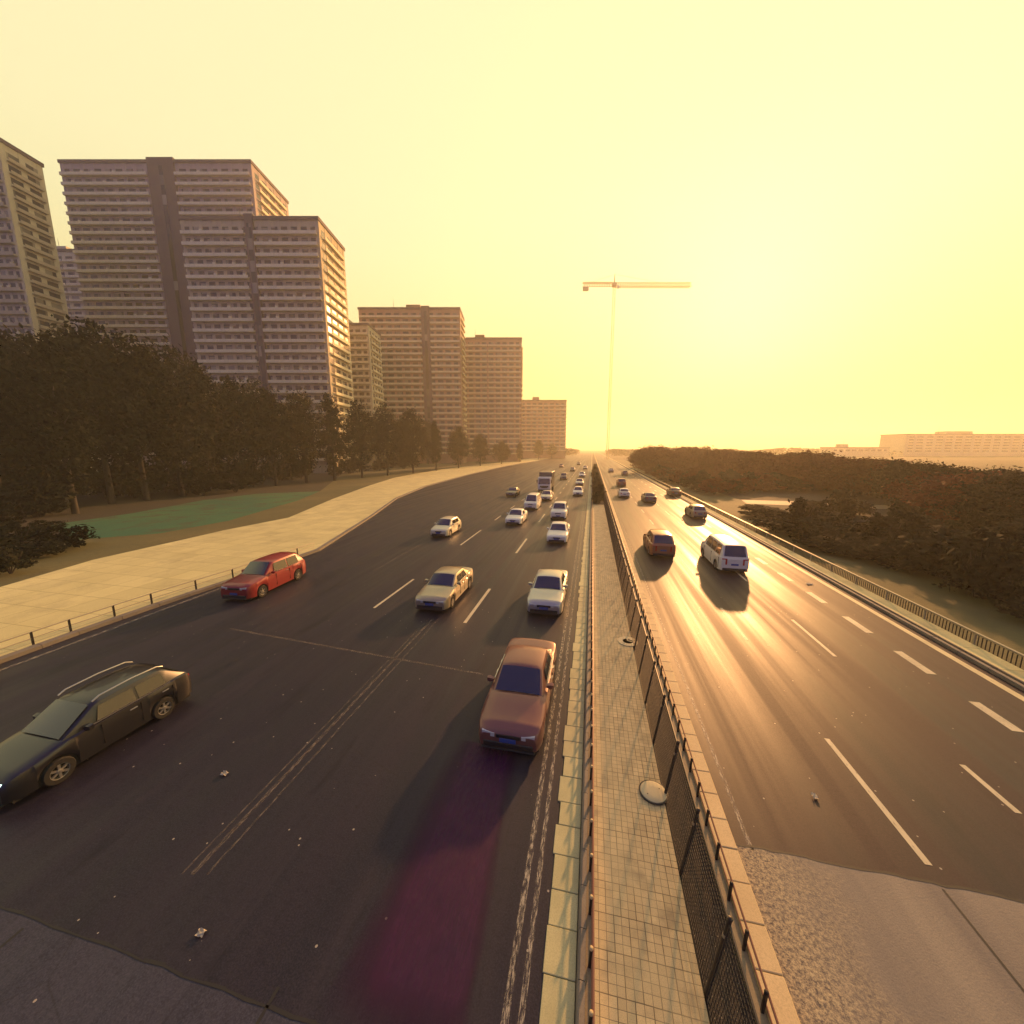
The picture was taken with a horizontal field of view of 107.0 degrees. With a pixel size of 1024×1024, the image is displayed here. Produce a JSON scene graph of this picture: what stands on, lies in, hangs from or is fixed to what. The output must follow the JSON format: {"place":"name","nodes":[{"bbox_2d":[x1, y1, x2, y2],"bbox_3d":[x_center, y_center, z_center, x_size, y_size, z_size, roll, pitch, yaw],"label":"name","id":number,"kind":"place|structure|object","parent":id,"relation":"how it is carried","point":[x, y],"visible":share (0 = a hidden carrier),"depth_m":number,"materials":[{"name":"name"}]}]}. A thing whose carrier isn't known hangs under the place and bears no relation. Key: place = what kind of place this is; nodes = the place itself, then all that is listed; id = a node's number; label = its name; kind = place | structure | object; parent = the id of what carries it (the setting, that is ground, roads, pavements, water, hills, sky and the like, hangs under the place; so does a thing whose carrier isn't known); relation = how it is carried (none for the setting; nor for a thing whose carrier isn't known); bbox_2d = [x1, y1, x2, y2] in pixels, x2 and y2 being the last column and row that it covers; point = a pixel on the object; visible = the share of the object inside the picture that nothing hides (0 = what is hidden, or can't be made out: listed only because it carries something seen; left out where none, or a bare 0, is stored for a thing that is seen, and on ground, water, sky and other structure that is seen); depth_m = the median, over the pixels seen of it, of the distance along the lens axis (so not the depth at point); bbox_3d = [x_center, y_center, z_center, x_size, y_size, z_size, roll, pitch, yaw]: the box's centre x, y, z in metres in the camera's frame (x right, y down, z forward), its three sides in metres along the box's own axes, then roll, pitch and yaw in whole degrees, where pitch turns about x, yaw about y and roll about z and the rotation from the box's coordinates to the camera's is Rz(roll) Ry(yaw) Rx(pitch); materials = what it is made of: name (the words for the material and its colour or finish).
{"place":"outdoors","nodes":[
{"label":"outdoors","id":0,"kind":"place"},
{"bbox_2d":[51,491,318,538],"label":"lawn","id":1,"kind":"structure","parent":0,"point":[183,516],"depth_m":46.30,"materials":[{"name":"green plant"}]},
{"bbox_2d":[0,458,548,655],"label":"pavement","id":2,"kind":"structure","parent":0,"point":[41,601],"depth_m":25.82,"materials":[{"name":"concrete"}]},
{"bbox_2d":[0,542,313,649],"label":"guard rail","id":3,"kind":"object","parent":2,"relation":"on","point":[70,624],"visible":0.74,"depth_m":18.05,"materials":[{"name":"silver metal"}]},
{"bbox_2d":[0,451,591,1023],"bbox_3d":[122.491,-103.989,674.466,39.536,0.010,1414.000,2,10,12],"label":"road","id":4,"kind":"structure","parent":0,"point":[356,837],"depth_m":8.99,"materials":[{"name":"asphalt"}]},
{"bbox_2d":[0,661,191,807],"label":"car","id":5,"kind":"object","parent":4,"relation":"on","point":[56,742],"visible":1,"depth_m":9.83,"materials":[{"name":"black paint"}]},
{"bbox_2d":[0,909,306,1023],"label":"bridge asphalt","id":6,"kind":"structure","parent":4,"relation":"on","point":[48,975],"depth_m":5.68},
{"bbox_2d":[0,905,319,1023],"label":"expansion joint","id":7,"kind":"object","parent":6,"relation":"on","point":[269,1005],"visible":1,"depth_m":5.80,"materials":[{"name":"black"}]},
{"bbox_2d":[221,552,305,599],"bbox_3d":[-14.322,3.563,22.113,2.094,1.720,4.680,1,10,8],"label":"station wagon","id":8,"kind":"object","parent":4,"relation":"on","point":[260,577],"visible":1,"depth_m":21.29,"materials":[{"name":"red paint"}]},
{"bbox_2d":[415,566,472,610],"bbox_3d":[-3.590,3.929,20.763,2.040,1.440,4.630,2,10,12],"label":"sedan","id":9,"kind":"object","parent":4,"relation":"on","point":[444,588],"visible":1,"depth_m":19.72,"materials":[{"name":"beige paint"}]},
{"bbox_2d":[430,516,460,536],"bbox_3d":[-6.283,1.312,36.325,1.986,1.500,4.180,2,10,12],"label":"hatchback","id":10,"kind":"object","parent":4,"relation":"on","point":[446,526],"visible":1,"depth_m":35.40,"materials":[{"name":"beige paint"}]},
{"bbox_2d":[505,508,526,524],"bbox_3d":[0.521,0.391,42.054,2.040,1.440,4.630,2,10,12],"label":"sedan","id":11,"kind":"object","parent":4,"relation":"on","point":[516,516],"visible":1,"depth_m":40.84,"materials":[{"name":"white paint"}]},
{"bbox_2d":[478,638,555,754],"bbox_3d":[0.352,5.375,12.065,2.040,1.440,4.630,2,10,12],"label":"sedan","id":12,"kind":"object","parent":4,"relation":"on","point":[513,716],"visible":1,"depth_m":10.90,"materials":[{"name":"paint"}]},
{"bbox_2d":[537,471,554,492],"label":"box truck","id":13,"kind":"object","parent":4,"relation":"on","point":[546,480],"visible":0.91,"depth_m":69.39,"materials":[{"name":"grey paint"}]},
{"bbox_2d":[527,569,567,614],"bbox_3d":[1.979,4.008,20.290,2.040,1.440,4.630,2,10,12],"label":"sedan","id":14,"kind":"object","parent":4,"relation":"on","point":[547,592],"visible":1,"depth_m":19.05,"materials":[{"name":"silver paint"}]},
{"bbox_2d":[546,521,569,542],"bbox_3d":[4.225,1.690,34.236,2.040,1.440,4.630,2,10,12],"label":"sedan","id":15,"kind":"object","parent":4,"relation":"on","point":[558,532],"visible":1,"depth_m":32.94,"materials":[{"name":"white paint"}]},
{"bbox_2d":[0,0,1023,449],"label":"sky","id":16,"kind":"structure","parent":0,"point":[836,187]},
{"bbox_2d":[9,450,1023,1023],"bbox_3d":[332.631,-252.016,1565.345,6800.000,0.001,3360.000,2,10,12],"label":"ground","id":17,"kind":"structure","parent":0,"point":[91,506],"depth_m":66.38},
{"bbox_2d":[0,520,43,542],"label":"bush","id":18,"kind":"object","parent":17,"relation":"on","point":[18,530],"visible":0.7,"depth_m":31.86,"materials":[{"name":"green plant"}]},
{"bbox_2d":[0,342,51,517],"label":"tree","id":19,"kind":"object","parent":17,"relation":"on","point":[9,454],"visible":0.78,"depth_m":43.66,"materials":[{"name":"green plant"}]},
{"bbox_2d":[0,480,60,518],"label":"bush","id":20,"kind":"object","parent":17,"relation":"on","point":[6,507],"visible":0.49,"depth_m":43.40,"materials":[{"name":"green plant"}]},
{"bbox_2d":[0,467,64,516],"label":"bush","id":21,"kind":"object","parent":17,"relation":"on","point":[39,474],"visible":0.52,"depth_m":44.12,"materials":[{"name":"green plant"}]},
{"bbox_2d":[0,476,92,516],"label":"bush","id":22,"kind":"object","parent":17,"relation":"on","point":[55,500],"visible":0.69,"depth_m":45.09,"materials":[{"name":"green plant"}]},
{"bbox_2d":[0,137,96,470],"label":"apartment tower","id":23,"kind":"structure","parent":17,"relation":"on","point":[32,293],"depth_m":109.68,"materials":[{"name":"beige concrete"}]},
{"bbox_2d":[0,320,103,475],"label":"tree","id":24,"kind":"object","parent":17,"relation":"on","point":[14,352],"visible":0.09,"depth_m":49.10,"materials":[{"name":"green plant"}]},
{"bbox_2d":[8,328,101,513],"bbox_3d":[-55.092,-10.509,45.941,6.458,22.227,7.418,6,11,32],"label":"tree","id":25,"kind":"object","parent":17,"relation":"on","point":[58,426],"visible":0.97,"depth_m":44.85,"materials":[{"name":"green plant"}]},
{"bbox_2d":[56,238,109,462],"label":"apartment block","id":26,"kind":"structure","parent":17,"relation":"on","point":[70,276],"depth_m":161.01,"materials":[{"name":"grey concrete"}]},
{"bbox_2d":[22,314,160,503],"bbox_3d":[-59.404,-14.148,54.563,14.312,26.701,13.848,1,10,8],"label":"tree","id":27,"kind":"object","parent":17,"relation":"on","point":[80,346],"visible":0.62,"depth_m":53.40,"materials":[{"name":"green plant"}]},
{"bbox_2d":[75,323,183,499],"bbox_3d":[-58.562,-14.671,58.697,13.676,26.370,14.135,-1,9,-3],"label":"tree","id":28,"kind":"object","parent":17,"relation":"on","point":[138,371],"visible":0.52,"depth_m":57.51,"materials":[{"name":"green plant"}]},
{"bbox_2d":[57,157,288,469],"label":"apartment tower","id":29,"kind":"structure","parent":17,"relation":"on","point":[123,222],"depth_m":134.96,"materials":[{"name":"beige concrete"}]},
{"bbox_2d":[114,330,231,495],"bbox_3d":[-57.231,-16.103,64.655,17.353,27.295,17.288,-1,10,-7],"label":"tree","id":30,"kind":"object","parent":17,"relation":"on","point":[188,450],"visible":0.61,"depth_m":63.70,"materials":[{"name":"green plant"}]},
{"bbox_2d":[154,351,227,466],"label":"tree","id":31,"kind":"object","parent":17,"relation":"on","point":[187,360],"visible":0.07,"depth_m":94.70,"materials":[{"name":"green plant"}]},
{"bbox_2d":[179,465,219,495],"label":"bush","id":32,"kind":"object","parent":17,"relation":"on","point":[190,476],"visible":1,"depth_m":65.38,"materials":[{"name":"green plant"}]},
{"bbox_2d":[182,359,232,490],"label":"tree","id":33,"kind":"object","parent":17,"relation":"on","point":[220,463],"visible":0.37,"depth_m":72.33,"materials":[{"name":"green plant"}]},
{"bbox_2d":[213,470,259,491],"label":"bush","id":34,"kind":"object","parent":17,"relation":"on","point":[240,480],"visible":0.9,"depth_m":70.82,"materials":[{"name":"green plant"}]},
{"bbox_2d":[202,373,272,487],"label":"tree","id":35,"kind":"object","parent":17,"relation":"on","point":[237,404],"visible":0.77,"depth_m":76.84,"materials":[{"name":"green plant"}]},
{"bbox_2d":[0,462,495,586],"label":"verge","id":36,"kind":"structure","parent":17,"relation":"on","point":[94,548],"depth_m":37.36,"materials":[{"name":"green plant"}]},
{"bbox_2d":[0,547,38,573],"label":"bush","id":37,"kind":"object","parent":36,"relation":"on","point":[8,557],"visible":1,"depth_m":24.39,"materials":[{"name":"green plant"}]},
{"bbox_2d":[9,536,74,560],"bbox_3d":[-35.590,2.729,28.345,3.719,1.702,3.401,-6,11,-31],"label":"bush","id":38,"kind":"object","parent":36,"relation":"on","point":[41,546],"visible":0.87,"depth_m":28.28,"materials":[{"name":"green plant"}]},
{"bbox_2d":[14,524,99,549],"bbox_3d":[-36.554,2.092,30.708,4.345,2.298,4.751,9,13,44],"label":"bush","id":39,"kind":"object","parent":36,"relation":"on","point":[72,539],"visible":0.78,"depth_m":30.53,"materials":[{"name":"green plant"}]},
{"bbox_2d":[316,392,347,480],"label":"tree","id":40,"kind":"object","parent":36,"relation":"on","point":[332,411],"visible":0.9,"depth_m":95.35,"materials":[{"name":"green plant"}]},
{"bbox_2d":[338,400,381,477],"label":"tree","id":41,"kind":"object","parent":36,"relation":"on","point":[360,431],"visible":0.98,"depth_m":104.54,"materials":[{"name":"green plant"}]},
{"bbox_2d":[367,400,405,475],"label":"tree","id":42,"kind":"object","parent":36,"relation":"on","point":[385,436],"visible":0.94,"depth_m":112.55,"materials":[{"name":"green plant"}]},
{"bbox_2d":[392,406,433,472],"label":"tree","id":43,"kind":"object","parent":36,"relation":"on","point":[412,430],"visible":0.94,"depth_m":124.07,"materials":[{"name":"green plant"}]},
{"bbox_2d":[178,208,358,472],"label":"apartment block","id":44,"kind":"structure","parent":17,"relation":"on","point":[267,297],"depth_m":119.04,"materials":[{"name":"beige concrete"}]},
{"bbox_2d":[244,384,299,485],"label":"tree","id":45,"kind":"object","parent":17,"relation":"on","point":[269,412],"visible":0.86,"depth_m":81.21,"materials":[{"name":"green plant"}]},
{"bbox_2d":[0,459,544,663],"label":"kerb","id":46,"kind":"structure","parent":17,"relation":"on","point":[36,647],"depth_m":18.74,"materials":[{"name":"concrete"}]},
{"bbox_2d":[273,387,333,482],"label":"tree","id":47,"kind":"object","parent":17,"relation":"on","point":[307,439],"visible":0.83,"depth_m":88.70,"materials":[{"name":"green plant"}]},
{"bbox_2d":[349,320,385,465],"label":"apartment block","id":48,"kind":"structure","parent":17,"relation":"on","point":[366,355],"depth_m":177.41,"materials":[{"name":"beige concrete"}]},
{"bbox_2d":[357,302,466,463],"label":"apartment block","id":49,"kind":"structure","parent":17,"relation":"on","point":[423,354],"depth_m":204.44,"materials":[{"name":"concrete"}]},
{"bbox_2d":[427,420,441,470],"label":"tree","id":50,"kind":"object","parent":17,"relation":"on","point":[436,444],"visible":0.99,"depth_m":139.02,"materials":[{"name":"green plant"}]},
{"bbox_2d":[444,425,471,467],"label":"tree","id":51,"kind":"object","parent":17,"relation":"on","point":[456,450],"visible":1,"depth_m":156.01,"materials":[{"name":"green plant"}]},
{"bbox_2d":[470,433,491,465],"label":"tree","id":52,"kind":"object","parent":17,"relation":"on","point":[478,450],"visible":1,"depth_m":178.46,"materials":[{"name":"green plant"}]},
{"bbox_2d":[465,335,522,461],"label":"apartment block","id":53,"kind":"structure","parent":17,"relation":"on","point":[493,378],"depth_m":235.49,"materials":[{"name":"concrete"}]},
{"bbox_2d":[521,397,566,458],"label":"apartment block","id":54,"kind":"structure","parent":17,"relation":"on","point":[544,421],"depth_m":322.20,"materials":[{"name":"concrete"}]},
{"bbox_2d":[539,460,591,1023],"bbox_3d":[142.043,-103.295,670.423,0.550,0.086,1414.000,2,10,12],"label":"gutter","id":55,"kind":"object","parent":17,"relation":"on","point":[558,990],"visible":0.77,"depth_m":7.58,"materials":[{"name":"concrete"}]},
{"bbox_2d":[575,482,591,1023],"bbox_3d":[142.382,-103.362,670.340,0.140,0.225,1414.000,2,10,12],"label":"kerb","id":56,"kind":"structure","parent":17,"relation":"on","point":[580,981],"depth_m":7.40,"materials":[{"name":"concrete"}]},
{"bbox_2d":[588,467,594,1023],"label":"railing","id":57,"kind":"object","parent":56,"relation":"on","point":[591,963],"visible":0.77,"depth_m":7.54,"materials":[{"name":"black metal"}]},
{"bbox_2d":[582,274,691,458],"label":"tower crane","id":58,"kind":"object","parent":17,"relation":"on","point":[613,286],"visible":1,"depth_m":276.59,"materials":[{"name":"brown paint"}]},
{"bbox_2d":[640,449,698,470],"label":"tree","id":59,"kind":"object","parent":17,"relation":"on","point":[677,460],"visible":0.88,"depth_m":119.32,"materials":[{"name":"green plant"}]},
{"bbox_2d":[593,452,755,1023],"bbox_3d":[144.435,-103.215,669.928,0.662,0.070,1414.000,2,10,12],"label":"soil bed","id":60,"kind":"object","parent":17,"relation":"on","point":[693,922],"visible":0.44,"depth_m":6.97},
{"bbox_2d":[596,463,759,1023],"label":"fence","id":61,"kind":"object","parent":60,"relation":"on","point":[627,596],"visible":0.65,"depth_m":7.09,"materials":[{"name":"black metal"}]},
{"bbox_2d":[594,455,769,1023],"bbox_3d":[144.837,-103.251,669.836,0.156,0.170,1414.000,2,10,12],"label":"concrete edge","id":62,"kind":"object","parent":17,"relation":"on","point":[751,979],"visible":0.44,"depth_m":7.26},
{"bbox_2d":[598,468,778,1023],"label":"railing","id":63,"kind":"object","parent":62,"relation":"on","point":[765,994],"visible":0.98,"depth_m":7.55,"materials":[{"name":"black metal"}]},
{"bbox_2d":[594,454,800,1023],"bbox_3d":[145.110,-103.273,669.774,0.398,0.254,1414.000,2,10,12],"label":"kerb","id":64,"kind":"structure","parent":17,"relation":"on","point":[783,1004],"depth_m":7.33,"materials":[{"name":"concrete"}]},
{"bbox_2d":[688,448,727,473],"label":"tree","id":65,"kind":"object","parent":17,"relation":"on","point":[706,457],"visible":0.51,"depth_m":109.51,"materials":[{"name":"green plant"}]},
{"bbox_2d":[705,451,746,473],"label":"tree","id":66,"kind":"object","parent":17,"relation":"on","point":[726,460],"visible":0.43,"depth_m":100.37,"materials":[{"name":"green plant"}]},
{"bbox_2d":[732,451,778,472],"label":"tree","id":67,"kind":"object","parent":17,"relation":"on","point":[749,456],"visible":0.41,"depth_m":94.42,"materials":[{"name":"green plant"}]},
{"bbox_2d":[565,447,984,455],"bbox_3d":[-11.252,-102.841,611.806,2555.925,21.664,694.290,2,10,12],"label":"distant woods","id":68,"kind":"object","parent":17,"relation":"on","point":[571,451],"visible":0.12,"depth_m":463.10,"materials":[{"name":"green plant"}]},
{"bbox_2d":[744,454,809,474],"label":"tree","id":69,"kind":"object","parent":17,"relation":"on","point":[776,463],"visible":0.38,"depth_m":81.13,"materials":[{"name":"green plant"}]},
{"bbox_2d":[779,449,835,490],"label":"tree","id":70,"kind":"object","parent":17,"relation":"on","point":[800,461],"visible":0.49,"depth_m":72.84,"materials":[{"name":"green plant"}]},
{"bbox_2d":[600,453,1023,690],"bbox_3d":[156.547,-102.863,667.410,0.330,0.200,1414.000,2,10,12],"label":"kerb","id":71,"kind":"structure","parent":17,"relation":"on","point":[994,670],"depth_m":17.83,"materials":[{"name":"concrete"}]},
{"bbox_2d":[615,460,1023,669],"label":"verge","id":72,"kind":"structure","parent":17,"relation":"on","point":[984,617],"depth_m":21.46,"materials":[{"name":"green plant"}]},
{"bbox_2d":[698,477,735,494],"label":"bush","id":73,"kind":"object","parent":72,"relation":"on","point":[720,487],"visible":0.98,"depth_m":67.02,"materials":[{"name":"green plant"}]},
{"bbox_2d":[780,496,818,519],"bbox_3d":[28.611,0.272,37.343,3.972,3.654,3.121,-7,12,-35],"label":"bush","id":74,"kind":"object","parent":72,"relation":"on","point":[797,507],"visible":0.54,"depth_m":36.92,"materials":[{"name":"green plant"}]},
{"bbox_2d":[764,520,839,539],"bbox_3d":[26.325,1.652,33.692,4.982,1.958,5.186,-1,10,-8],"label":"bush","id":75,"kind":"object","parent":72,"relation":"on","point":[798,533],"visible":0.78,"depth_m":33.35,"materials":[{"name":"green plant"}]},
{"bbox_2d":[616,460,1023,667],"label":"roadside railing","id":76,"kind":"object","parent":72,"relation":"on","point":[790,548],"visible":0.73,"depth_m":20.47,"materials":[{"name":"black metal"}]},
{"bbox_2d":[790,534,849,553],"bbox_3d":[25.860,2.523,30.355,5.698,1.258,4.476,-3,10,-18],"label":"bush","id":77,"kind":"object","parent":72,"relation":"on","point":[824,539],"visible":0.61,"depth_m":30.09,"materials":[{"name":"green plant"}]},
{"bbox_2d":[885,525,980,582],"bbox_3d":[27.244,2.700,23.617,5.330,3.686,5.828,1,9,7],"label":"bush","id":78,"kind":"object","parent":72,"relation":"on","point":[906,550],"visible":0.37,"depth_m":24.39,"materials":[{"name":"green plant"}]},
{"bbox_2d":[913,527,1023,572],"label":"bush","id":79,"kind":"object","parent":72,"relation":"on","point":[965,541],"visible":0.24,"depth_m":22.00,"materials":[{"name":"green plant"}]},
{"bbox_2d":[932,538,1023,599],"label":"bush","id":80,"kind":"object","parent":72,"relation":"on","point":[951,563],"visible":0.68,"depth_m":20.07,"materials":[{"name":"green plant"}]},
{"bbox_2d":[794,457,863,490],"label":"tree","id":81,"kind":"object","parent":17,"relation":"on","point":[822,466],"visible":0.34,"depth_m":69.23,"materials":[{"name":"green plant"}]},
{"bbox_2d":[823,497,862,518],"bbox_3d":[38.155,-0.315,43.649,3.538,2.920,3.236,3,10,17],"label":"bush","id":82,"kind":"object","parent":17,"relation":"on","point":[848,509],"visible":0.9,"depth_m":43.22,"materials":[{"name":"green plant"}]},
{"bbox_2d":[824,459,880,494],"bbox_3d":[56.594,-5.428,62.586,8.454,6.638,8.994,9,13,43],"label":"tree","id":83,"kind":"object","parent":17,"relation":"on","point":[846,472],"visible":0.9,"depth_m":62.01,"materials":[{"name":"green plant"}]},
{"bbox_2d":[820,444,889,455],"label":"office block","id":84,"kind":"structure","parent":17,"relation":"on","point":[845,449],"depth_m":414.84,"materials":[{"name":"beige concrete"}]},
{"bbox_2d":[860,457,912,505],"bbox_3d":[54.159,-4.178,53.279,7.160,7.151,7.415,4,10,25],"label":"tree","id":85,"kind":"object","parent":17,"relation":"on","point":[884,470],"visible":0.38,"depth_m":53.39,"materials":[{"name":"green plant"}]},
{"bbox_2d":[861,504,932,532],"bbox_3d":[33.693,0.986,33.467,4.767,3.501,3.745,4,10,22],"label":"bush","id":86,"kind":"object","parent":17,"relation":"on","point":[901,512],"visible":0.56,"depth_m":32.72,"materials":[{"name":"green plant"}]},
{"bbox_2d":[879,431,1023,455],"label":"office block","id":87,"kind":"structure","parent":17,"relation":"on","point":[954,443],"depth_m":423.81,"materials":[{"name":"beige concrete"}]},
{"bbox_2d":[892,470,1023,523],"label":"tree","id":88,"kind":"object","parent":17,"relation":"on","point":[920,499],"visible":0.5,"depth_m":37.65,"materials":[{"name":"green plant"}]},
{"bbox_2d":[940,465,1023,524],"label":"tree","id":89,"kind":"object","parent":17,"relation":"on","point":[981,485],"visible":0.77,"depth_m":33.85,"materials":[{"name":"green plant"}]},
{"bbox_2d":[973,472,1023,524],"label":"tree","id":90,"kind":"object","parent":17,"relation":"on","point":[1015,482],"visible":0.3,"depth_m":33.67,"materials":[{"name":"green plant"}]},
{"bbox_2d":[992,528,1023,546],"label":"bush","id":91,"kind":"object","parent":17,"relation":"on","point":[1014,537],"visible":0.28,"depth_m":24.03,"materials":[{"name":"green plant"}]},
{"bbox_2d":[550,501,567,518],"bbox_3d":[5.714,-0.301,45.362,2.094,1.720,4.680,2,10,12],"label":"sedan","id":92,"kind":"object","parent":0,"point":[559,509],"visible":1,"depth_m":43.98,"materials":[{"name":"white paint"}]},
{"bbox_2d":[585,525,591,1023],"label":"guardrail","id":93,"kind":"object","parent":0,"point":[588,944],"visible":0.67,"depth_m":7.15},
{"bbox_2d":[593,504,709,1023],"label":"paving","id":94,"kind":"structure","parent":0,"point":[646,969],"depth_m":7.31,"materials":[{"name":"tile"}]},
{"bbox_2d":[639,780,668,804],"bbox_3d":[3.269,6.473,8.755,0.650,0.058,0.650,2,10,12],"label":"manhole cover","id":95,"kind":"object","parent":94,"relation":"on","point":[651,792],"visible":0.97,"depth_m":8.71,"materials":[{"name":"metal"}]},
{"bbox_2d":[593,451,1023,902],"bbox_3d":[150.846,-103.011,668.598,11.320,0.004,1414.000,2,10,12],"label":"road","id":96,"kind":"structure","parent":0,"point":[894,745],"depth_m":11.48,"materials":[{"name":"asphalt"}]},
{"bbox_2d":[643,529,675,556],"bbox_3d":[11.615,2.245,30.040,2.094,1.720,4.680,2,10,12],"label":"suv","id":97,"kind":"object","parent":96,"relation":"on","point":[658,542],"visible":1,"depth_m":28.04,"materials":[{"name":"orange paint"}]},
{"bbox_2d":[700,534,749,571],"bbox_3d":[14.851,2.689,26.669,2.076,1.950,4.880,2,10,12],"label":"minivan","id":98,"kind":"object","parent":96,"relation":"on","point":[722,552],"visible":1,"depth_m":24.63,"materials":[{"name":"white paint"}]},
{"bbox_2d":[737,846,1023,1023],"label":"bridge concrete","id":99,"kind":"object","parent":96,"relation":"on","point":[851,946],"visible":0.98,"depth_m":6.20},
{"bbox_2d":[735,843,1023,991],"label":"expansion joint","id":100,"kind":"object","parent":99,"relation":"on","point":[928,881],"visible":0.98,"depth_m":7.04,"materials":[{"name":"black"}]},
{"bbox_2d":[604,455,1023,680],"bbox_3d":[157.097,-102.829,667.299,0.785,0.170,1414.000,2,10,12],"label":"pavement","id":101,"kind":"structure","parent":0,"point":[1003,665],"depth_m":18.62,"materials":[{"name":"concrete"}]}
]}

